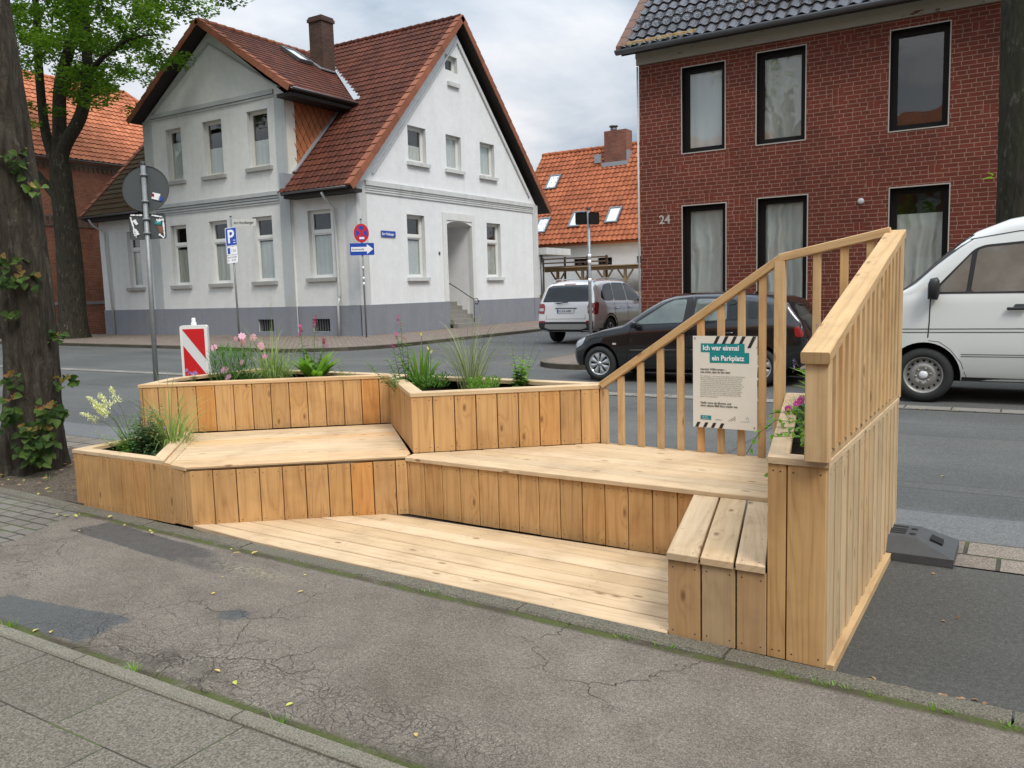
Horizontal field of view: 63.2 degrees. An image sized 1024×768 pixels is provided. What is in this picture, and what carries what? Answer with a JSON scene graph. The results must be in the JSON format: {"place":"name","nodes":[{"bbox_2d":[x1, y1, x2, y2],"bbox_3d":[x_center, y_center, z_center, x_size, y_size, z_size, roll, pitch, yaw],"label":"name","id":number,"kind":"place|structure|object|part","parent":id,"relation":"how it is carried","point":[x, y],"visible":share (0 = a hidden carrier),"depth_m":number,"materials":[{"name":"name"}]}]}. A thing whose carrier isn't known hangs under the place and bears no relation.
{"place":"outdoors","nodes":[
{"label":"outdoors","id":0,"kind":"place"},
{"bbox_2d":[0,494,78,545],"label":"paved footpath","id":1,"kind":"structure","parent":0,"point":[20,517],"depth_m":5.92,"materials":[{"name":"grey stone"}]},
{"bbox_2d":[104,367,229,451],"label":"striped grass","id":2,"kind":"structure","parent":0,"point":[171,426],"depth_m":6.45,"materials":[{"name":"green plant"}]},
{"bbox_2d":[0,637,353,767],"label":"slab pavement","id":3,"kind":"structure","parent":0,"point":[55,712],"depth_m":2.93,"materials":[{"name":"concrete"}]},
{"bbox_2d":[222,299,312,378],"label":"variegated grass","id":4,"kind":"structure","parent":0,"point":[275,371],"depth_m":7.50,"materials":[{"name":"green plant"}]},
{"bbox_2d":[0,320,540,352],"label":"pavement","id":5,"kind":"structure","parent":0,"point":[330,341],"depth_m":28.72,"materials":[{"name":"grey concrete"}]},
{"bbox_2d":[22,70,143,333],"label":"old brick house","id":6,"kind":"structure","parent":5,"relation":"on","point":[107,144],"depth_m":39.75,"materials":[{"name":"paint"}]},
{"bbox_2d":[11,0,253,338],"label":"maple tree","id":7,"kind":"object","parent":5,"relation":"on","point":[78,18],"visible":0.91,"depth_m":31.73,"materials":[{"name":"green plant"}]},
{"bbox_2d":[225,216,256,340],"bbox_3d":[-9.007,-3.515,27.848,0.874,4.190,0.716,-8,9,-42],"label":"parking sign","id":8,"kind":"object","parent":5,"relation":"on","point":[231,236],"visible":1,"depth_m":27.61,"materials":[{"name":"metal"}]},
{"bbox_2d":[350,218,373,336],"bbox_3d":[-4.994,-3.556,27.989,0.800,3.965,0.107,-2,6,-6],"label":"one way sign","id":9,"kind":"object","parent":5,"relation":"on","point":[361,233],"visible":1,"depth_m":27.82,"materials":[{"name":"metal"}]},
{"bbox_2d":[10,0,639,170],"label":"sky","id":10,"kind":"structure","parent":0,"point":[556,71],"materials":[{"name":"white"}]},
{"bbox_2d":[393,301,524,388],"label":"fountain grass","id":11,"kind":"object","parent":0,"point":[473,368],"depth_m":6.48,"materials":[{"name":"green plant"}]},
{"bbox_2d":[0,512,1023,767],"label":"footpath","id":12,"kind":"structure","parent":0,"point":[384,670],"depth_m":3.30,"materials":[{"name":"grey asphalt"}]},
{"bbox_2d":[0,331,1023,724],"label":"road","id":13,"kind":"structure","parent":0,"point":[974,493],"depth_m":9.66,"materials":[{"name":"grey asphalt"}]},
{"bbox_2d":[0,446,237,503],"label":"tree pit","id":14,"kind":"object","parent":13,"relation":"on","point":[57,485],"visible":0.11,"depth_m":7.05,"materials":[{"name":"soil"}]},
{"bbox_2d":[0,0,79,476],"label":"lime tree","id":15,"kind":"object","parent":14,"relation":"on","point":[34,414],"visible":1,"depth_m":7.29,"materials":[{"name":"brown plant"}]},
{"bbox_2d":[0,445,1020,730],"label":"weeds","id":16,"kind":"object","parent":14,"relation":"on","point":[132,667],"visible":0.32,"depth_m":3.15,"materials":[{"name":"green plant"}]},
{"bbox_2d":[122,161,168,380],"bbox_3d":[-4.735,-1.238,10.914,0.568,3.301,0.477,2,8,32],"label":"road sign","id":17,"kind":"object","parent":13,"relation":"on","point":[145,189],"visible":0.98,"depth_m":10.83,"materials":[{"name":"metal"}]},
{"bbox_2d":[0,328,539,352],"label":"kerb","id":18,"kind":"structure","parent":13,"relation":"on","point":[357,347],"depth_m":25.12,"materials":[{"name":"concrete"}]},
{"bbox_2d":[0,343,987,735],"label":"fallen leaves","id":19,"kind":"object","parent":13,"relation":"on","point":[298,591],"visible":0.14,"depth_m":3.83,"materials":[{"name":"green plant"}]},
{"bbox_2d":[0,487,1023,727],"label":"kerb","id":20,"kind":"structure","parent":13,"relation":"on","point":[967,707],"depth_m":3.69,"materials":[{"name":"concrete"}]},
{"bbox_2d":[0,365,1023,413],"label":"gutter","id":21,"kind":"object","parent":13,"relation":"on","point":[904,406],"depth_m":10.04,"materials":[{"name":"grey concrete"}]},
{"bbox_2d":[66,435,1023,573],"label":"gutter","id":22,"kind":"object","parent":13,"relation":"on","point":[1009,559],"depth_m":4.60,"materials":[{"name":"concrete"}]},
{"bbox_2d":[179,318,211,375],"bbox_3d":[-3.118,0.005,8.263,0.760,1.322,0.380,-2,6,-6],"label":"warning beacon","id":23,"kind":"object","parent":22,"relation":"on","point":[194,341],"visible":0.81,"depth_m":8.19,"materials":[{"name":"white plastic"}]},
{"bbox_2d":[886,523,958,567],"bbox_3d":[2.071,0.879,4.776,0.850,0.117,0.400,2,8,32],"label":"barrier foot","id":24,"kind":"object","parent":22,"relation":"on","point":[915,544],"visible":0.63,"depth_m":4.54},
{"bbox_2d":[575,207,598,378],"bbox_3d":[1.278,-1.506,13.925,0.399,2.855,0.129,-1,6,9],"label":"sign post","id":25,"kind":"object","parent":13,"relation":"on","point":[588,218],"visible":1,"depth_m":13.84,"materials":[{"name":"metal"}]},
{"bbox_2d":[538,277,638,341],"bbox_3d":[2.676,-2.257,24.921,2.170,1.815,4.626,2,8,32],"label":"white suv","id":26,"kind":"object","parent":13,"relation":"on","point":[563,307],"visible":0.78,"depth_m":23.22,"materials":[{"name":"paint"}]},
{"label":"rear window","id":27,"kind":"part","parent":26,"relation":"part of","materials":[{"name":"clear glass"}]},
{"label":"quarter window","id":28,"kind":"part","parent":26,"relation":"part of","materials":[{"name":"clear glass"}]},
{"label":"side window","id":29,"kind":"part","parent":26,"relation":"part of","materials":[{"name":"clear glass"}]},
{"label":"side window","id":30,"kind":"part","parent":26,"relation":"part of","materials":[{"name":"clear glass"}]},
{"bbox_2d":[540,353,804,375],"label":"corner kerb","id":31,"kind":"structure","parent":13,"relation":"on","point":[554,364],"depth_m":16.06,"materials":[{"name":"concrete"}]},
{"bbox_2d":[575,291,822,385],"bbox_3d":[3.016,-0.801,13.625,3.859,1.424,1.930,2,8,32],"label":"black hatchback","id":32,"kind":"object","parent":13,"relation":"on","point":[602,354],"visible":0.61,"depth_m":12.98,"materials":[{"name":"paint"}]},
{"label":"side window","id":33,"kind":"part","parent":32,"relation":"part of","materials":[{"name":"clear glass"}]},
{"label":"side window","id":34,"kind":"part","parent":32,"relation":"part of","materials":[{"name":"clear glass"}]},
{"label":"quarter window","id":35,"kind":"part","parent":32,"relation":"part of","materials":[{"name":"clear glass"}]},
{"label":"quarter window","id":36,"kind":"part","parent":32,"relation":"part of","materials":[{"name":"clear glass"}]},
{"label":"rear window","id":37,"kind":"part","parent":32,"relation":"part of","materials":[{"name":"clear glass"}]},
{"bbox_2d":[901,216,1023,400],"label":"white van","id":38,"kind":"object","parent":13,"relation":"on","point":[963,310],"visible":0.83,"depth_m":10.01,"materials":[{"name":"paint"}]},
{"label":"quarter window","id":39,"kind":"part","parent":38,"relation":"part of","materials":[{"name":"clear glass"}]},
{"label":"side window","id":40,"kind":"part","parent":38,"relation":"part of","materials":[{"name":"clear glass"}]},
{"bbox_2d":[981,0,1023,223],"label":"street tree","id":41,"kind":"object","parent":13,"relation":"on","point":[1010,183],"visible":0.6,"depth_m":12.15,"materials":[{"name":"brown plant"}]},
{"bbox_2d":[540,354,804,375],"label":"corner pavement","id":42,"kind":"structure","parent":0,"point":[571,359],"depth_m":16.32,"materials":[{"name":"stone"}]},
{"bbox_2d":[614,0,1000,319],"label":"brick house","id":43,"kind":"structure","parent":42,"relation":"on","point":[768,131],"depth_m":16.99,"materials":[{"name":"brick"}]},
{"bbox_2d":[681,60,725,154],"bbox_3d":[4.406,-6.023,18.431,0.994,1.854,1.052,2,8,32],"label":"window","id":44,"kind":"structure","parent":43,"relation":"in","point":[704,87],"depth_m":18.18,"materials":[{"name":"glass"}]},
{"bbox_2d":[681,202,726,293],"bbox_3d":[4.294,-2.730,18.450,1.014,2.474,0.246,2,8,32],"label":"window","id":45,"kind":"structure","parent":43,"relation":"in","point":[705,225],"depth_m":18.52,"materials":[{"name":"paint"}]},
{"bbox_2d":[755,44,806,145],"bbox_3d":[5.590,-5.941,17.223,1.024,1.894,0.246,2,8,32],"label":"window","id":46,"kind":"structure","parent":43,"relation":"in","point":[782,74],"depth_m":17.31,"materials":[{"name":"paint"}]},
{"bbox_2d":[756,194,807,299],"bbox_3d":[5.720,-2.686,17.564,1.054,2.504,0.246,2,8,32],"label":"window","id":47,"kind":"structure","parent":43,"relation":"in","point":[783,226],"depth_m":17.60,"materials":[{"name":"paint"}]},
{"bbox_2d":[888,183,950,288],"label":"window","id":48,"kind":"structure","parent":43,"relation":"in","point":[924,212],"depth_m":16.30,"materials":[{"name":"glass"}]},
{"bbox_2d":[888,20,951,132],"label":"window","id":49,"kind":"structure","parent":43,"relation":"in","point":[921,58],"depth_m":16.55,"materials":[{"name":"glass"}]},
{"bbox_2d":[761,560,1023,720],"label":"parking bay","id":50,"kind":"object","parent":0,"point":[904,635],"depth_m":3.58,"materials":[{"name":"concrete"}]},
{"bbox_2d":[72,227,905,670],"bbox_3d":[-0.676,0.009,5.600,5.845,1.828,2.347,2,8,32],"label":"parklet","id":51,"kind":"object","parent":50,"relation":"on","point":[542,457],"visible":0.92,"depth_m":5.01,"materials":[{"name":"wood"}]},
{"bbox_2d":[80,386,165,454],"bbox_3d":[-2.977,0.287,6.410,0.542,0.545,0.426,-8,9,-43],"label":"astilbe plant","id":52,"kind":"object","parent":51,"relation":"on","point":[98,408],"visible":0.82,"depth_m":6.40,"materials":[{"name":"green plant"}]},
{"bbox_2d":[115,399,166,455],"bbox_3d":[-2.831,0.356,6.361,0.368,0.498,0.350,-4,7,-23],"label":"sage plant","id":53,"kind":"object","parent":51,"relation":"on","point":[148,444],"visible":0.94,"depth_m":6.34,"materials":[{"name":"green plant"}]},
{"bbox_2d":[185,369,197,381],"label":"violet plant","id":54,"kind":"object","parent":51,"relation":"on","point":[193,373],"visible":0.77,"depth_m":7.33,"materials":[{"name":"purple plant"}]},
{"bbox_2d":[204,333,267,380],"bbox_3d":[-2.528,-0.219,7.524,0.535,0.484,0.550,2,8,32],"label":"cosmos plant","id":55,"kind":"object","parent":51,"relation":"on","point":[226,372],"visible":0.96,"depth_m":7.51,"materials":[{"name":"green plant"}]},
{"bbox_2d":[239,371,262,379],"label":"grass tuft","id":56,"kind":"object","parent":51,"relation":"on","point":[250,377],"visible":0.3,"depth_m":7.57,"materials":[{"name":"green plant"}]},
{"bbox_2d":[297,315,326,376],"bbox_3d":[-1.790,-0.308,7.394,0.361,0.623,0.181,2,8,32],"label":"salvia plant","id":57,"kind":"object","parent":51,"relation":"on","point":[314,327],"visible":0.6,"depth_m":7.37,"materials":[{"name":"green plant"}]},
{"bbox_2d":[284,350,340,376],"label":"broad leaf plant","id":58,"kind":"object","parent":51,"relation":"on","point":[307,368],"visible":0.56,"depth_m":7.24,"materials":[{"name":"green plant"}]},
{"bbox_2d":[330,361,355,375],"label":"creeping plant","id":59,"kind":"object","parent":51,"relation":"on","point":[342,371],"visible":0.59,"depth_m":7.25,"materials":[{"name":"green plant"}]},
{"bbox_2d":[366,315,414,391],"bbox_3d":[-0.977,-0.248,6.679,0.381,0.618,0.263,2,8,32],"label":"red salvia","id":60,"kind":"object","parent":51,"relation":"on","point":[403,367],"visible":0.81,"depth_m":6.68,"materials":[{"name":"green plant"}]},
{"bbox_2d":[384,372,426,396],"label":"ground ivy","id":61,"kind":"object","parent":51,"relation":"on","point":[394,385],"visible":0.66,"depth_m":6.53,"materials":[{"name":"green plant"}]},
{"bbox_2d":[392,333,442,390],"bbox_3d":[-0.761,-0.181,6.665,0.481,0.473,0.447,-1,6,9],"label":"daylily plant","id":62,"kind":"object","parent":51,"relation":"on","point":[425,368],"visible":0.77,"depth_m":6.63,"materials":[{"name":"green plant"}]},
{"bbox_2d":[413,371,451,387],"bbox_3d":[-0.615,-0.034,6.524,0.295,0.123,0.296,2,8,32],"label":"thyme cushion","id":63,"kind":"object","parent":51,"relation":"on","point":[434,380],"visible":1,"depth_m":6.49,"materials":[{"name":"green plant"}]},
{"bbox_2d":[465,374,501,388],"bbox_3d":[-0.217,-0.014,6.295,0.283,0.122,0.280,2,8,32],"label":"sedum cushion","id":64,"kind":"object","parent":51,"relation":"on","point":[489,381],"visible":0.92,"depth_m":6.29,"materials":[{"name":"green plant"}]},
{"bbox_2d":[509,336,541,386],"bbox_3d":[0.088,-0.135,6.207,0.227,0.463,0.266,-3,7,-13],"label":"mint shrub","id":65,"kind":"object","parent":51,"relation":"on","point":[521,380],"visible":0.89,"depth_m":6.22,"materials":[{"name":"green plant"}]},
{"bbox_2d":[693,336,757,430],"bbox_3d":[1.367,-0.009,5.357,0.425,0.600,0.006,3,8,34],"label":"info board","id":66,"kind":"object","parent":51,"relation":"attached to","point":[724,382],"visible":1,"depth_m":5.35,"materials":[{"name":"white plastic"}]},
{"bbox_2d":[746,406,804,476],"bbox_3d":[1.277,0.275,3.823,0.406,0.370,0.672,2,8,32],"label":"trailing vine","id":67,"kind":"object","parent":51,"relation":"on","point":[795,410],"visible":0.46,"depth_m":3.80,"materials":[{"name":"green plant"}]},
{"bbox_2d":[775,392,804,434],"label":"dianthus plant","id":68,"kind":"object","parent":51,"relation":"on","point":[799,401],"visible":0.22,"depth_m":4.25,"materials":[{"name":"pink plant"}]},
{"bbox_2d":[792,323,817,392],"bbox_3d":[1.765,-0.096,4.752,0.333,0.503,0.304,-1,6,7],"label":"catmint plant","id":69,"kind":"object","parent":51,"relation":"on","point":[801,369],"visible":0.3,"depth_m":4.78,"materials":[{"name":"green plant"}]},
{"label":"ground","id":70,"kind":"structure","parent":0,"visible":0},
{"bbox_2d":[0,624,407,767],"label":"edging","id":71,"kind":"object","parent":70,"relation":"on","point":[335,751],"visible":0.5,"depth_m":3.05,"materials":[{"name":"concrete"}]},
{"bbox_2d":[77,14,552,335],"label":"rendered house","id":72,"kind":"structure","parent":70,"relation":"on","point":[320,148],"depth_m":32.24,"materials":[{"name":"paint"}]},
{"bbox_2d":[126,239,145,290],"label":"window","id":73,"kind":"structure","parent":72,"relation":"in","point":[135,244],"depth_m":35.80,"materials":[{"name":"paint"}]},
{"bbox_2d":[168,129,185,185],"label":"window","id":74,"kind":"structure","parent":72,"relation":"in","point":[174,135],"depth_m":33.55,"materials":[{"name":"grey glass"}]},
{"bbox_2d":[170,225,191,288],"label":"window","id":75,"kind":"structure","parent":72,"relation":"in","point":[180,235],"depth_m":34.07,"materials":[{"name":"glass"}]},
{"bbox_2d":[201,120,226,180],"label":"window","id":76,"kind":"structure","parent":72,"relation":"in","point":[213,131],"depth_m":32.39,"materials":[{"name":"white glass"}]},
{"bbox_2d":[208,220,233,287],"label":"window","id":77,"kind":"structure","parent":72,"relation":"in","point":[222,268],"depth_m":32.80,"materials":[{"name":"glass"}]},
{"bbox_2d":[245,110,272,172],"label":"window","id":78,"kind":"structure","parent":72,"relation":"in","point":[258,120],"depth_m":31.07,"materials":[{"name":"white glass"}]},
{"bbox_2d":[251,216,277,285],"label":"window","id":79,"kind":"structure","parent":72,"relation":"in","point":[265,249],"depth_m":31.47,"materials":[{"name":"glass"}]},
{"bbox_2d":[260,319,273,331],"bbox_3d":[-9.210,-2.235,31.663,0.850,0.460,0.270,2,8,32],"label":"cellar window","id":80,"kind":"structure","parent":72,"relation":"in","point":[267,324],"depth_m":31.63,"materials":[{"name":"metal"}]},
{"bbox_2d":[280,45,313,64],"bbox_3d":[-8.709,-13.294,33.651,1.114,0.799,0.750,2,8,32],"label":"roof window","id":81,"kind":"structure","parent":72,"relation":"in","point":[295,54],"depth_m":33.50,"materials":[{"name":"metal"}]},
{"bbox_2d":[306,209,336,281],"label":"window","id":82,"kind":"structure","parent":72,"relation":"in","point":[320,219],"depth_m":30.07,"materials":[{"name":"glass"}]},
{"bbox_2d":[315,319,329,330],"bbox_3d":[-6.791,-2.149,30.280,0.860,0.460,0.270,2,8,32],"label":"cellar window","id":83,"kind":"structure","parent":72,"relation":"in","point":[322,324],"depth_m":30.25,"materials":[{"name":"metal"}]},
{"bbox_2d":[381,230,395,237],"bbox_3d":[-4.471,-5.426,30.106,0.018,0.220,0.800,2,8,32],"label":"street name sign","id":84,"kind":"object","parent":72,"relation":"attached to","point":[388,233],"visible":1,"depth_m":30.10,"materials":[{"name":"blue metal"}]},
{"bbox_2d":[407,215,430,280],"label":"window","id":85,"kind":"structure","parent":72,"relation":"in","point":[414,236],"depth_m":31.95,"materials":[{"name":"glass"}]},
{"bbox_2d":[407,126,430,167],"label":"window","id":86,"kind":"structure","parent":72,"relation":"in","point":[415,150],"depth_m":31.80,"materials":[{"name":"glass"}]},
{"bbox_2d":[445,56,453,72],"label":"window","id":87,"kind":"structure","parent":72,"relation":"in","point":[449,64],"depth_m":33.40,"materials":[{"name":"paint"}]},
{"bbox_2d":[445,135,465,174],"bbox_3d":[-2.396,-9.195,33.392,0.384,1.479,1.270,2,8,32],"label":"window","id":88,"kind":"structure","parent":72,"relation":"in","point":[451,142],"depth_m":33.61,"materials":[{"name":"glass"}]},
{"bbox_2d":[479,143,498,180],"bbox_3d":[-1.107,-9.463,35.452,0.384,1.519,1.340,2,8,32],"label":"window","id":89,"kind":"structure","parent":72,"relation":"in","point":[485,150],"depth_m":35.68,"materials":[{"name":"glass"}]},
{"bbox_2d":[486,223,505,279],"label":"window","id":90,"kind":"structure","parent":72,"relation":"in","point":[492,245],"depth_m":36.50,"materials":[{"name":"glass"}]},
{"bbox_2d":[538,248,570,299],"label":"shelter roof","id":91,"kind":"structure","parent":70,"relation":"on","point":[545,252],"depth_m":39.83,"materials":[{"name":"metal"}]},
{"bbox_2d":[543,255,607,293],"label":"terrace railing","id":92,"kind":"object","parent":70,"relation":"on","point":[586,261],"visible":0.48,"depth_m":44.04,"materials":[{"name":"brown wood"}]},
{"bbox_2d":[535,125,640,294],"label":"white house","id":93,"kind":"structure","parent":70,"relation":"on","point":[602,181],"depth_m":47.56,"materials":[{"name":"tile"}]},
{"bbox_2d":[538,217,550,233],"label":"roof window","id":94,"kind":"structure","parent":93,"relation":"in","point":[540,226],"depth_m":48.03,"materials":[{"name":"glass"}]},
{"bbox_2d":[544,174,561,189],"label":"roof window","id":95,"kind":"structure","parent":93,"relation":"in","point":[555,176],"depth_m":50.14,"materials":[{"name":"glass"}]},
{"bbox_2d":[567,210,584,228],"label":"roof window","id":96,"kind":"structure","parent":93,"relation":"in","point":[571,223],"depth_m":47.05,"materials":[{"name":"glass"}]},
{"bbox_2d":[575,259,585,264],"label":"window","id":97,"kind":"structure","parent":93,"relation":"in","point":[584,263],"depth_m":46.69,"materials":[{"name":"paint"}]},
{"bbox_2d":[599,257,611,264],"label":"window","id":98,"kind":"structure","parent":93,"relation":"in","point":[609,258],"depth_m":45.82,"materials":[{"name":"glass"}]},
{"bbox_2d":[604,206,622,223],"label":"roof window","id":99,"kind":"structure","parent":93,"relation":"in","point":[613,214],"depth_m":45.88,"materials":[{"name":"glass"}]},
{"bbox_2d":[543,264,640,282],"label":"pergola","id":100,"kind":"object","parent":70,"relation":"on","point":[604,268],"visible":0.47,"depth_m":40.82,"materials":[{"name":"brown wood"}]}
]}

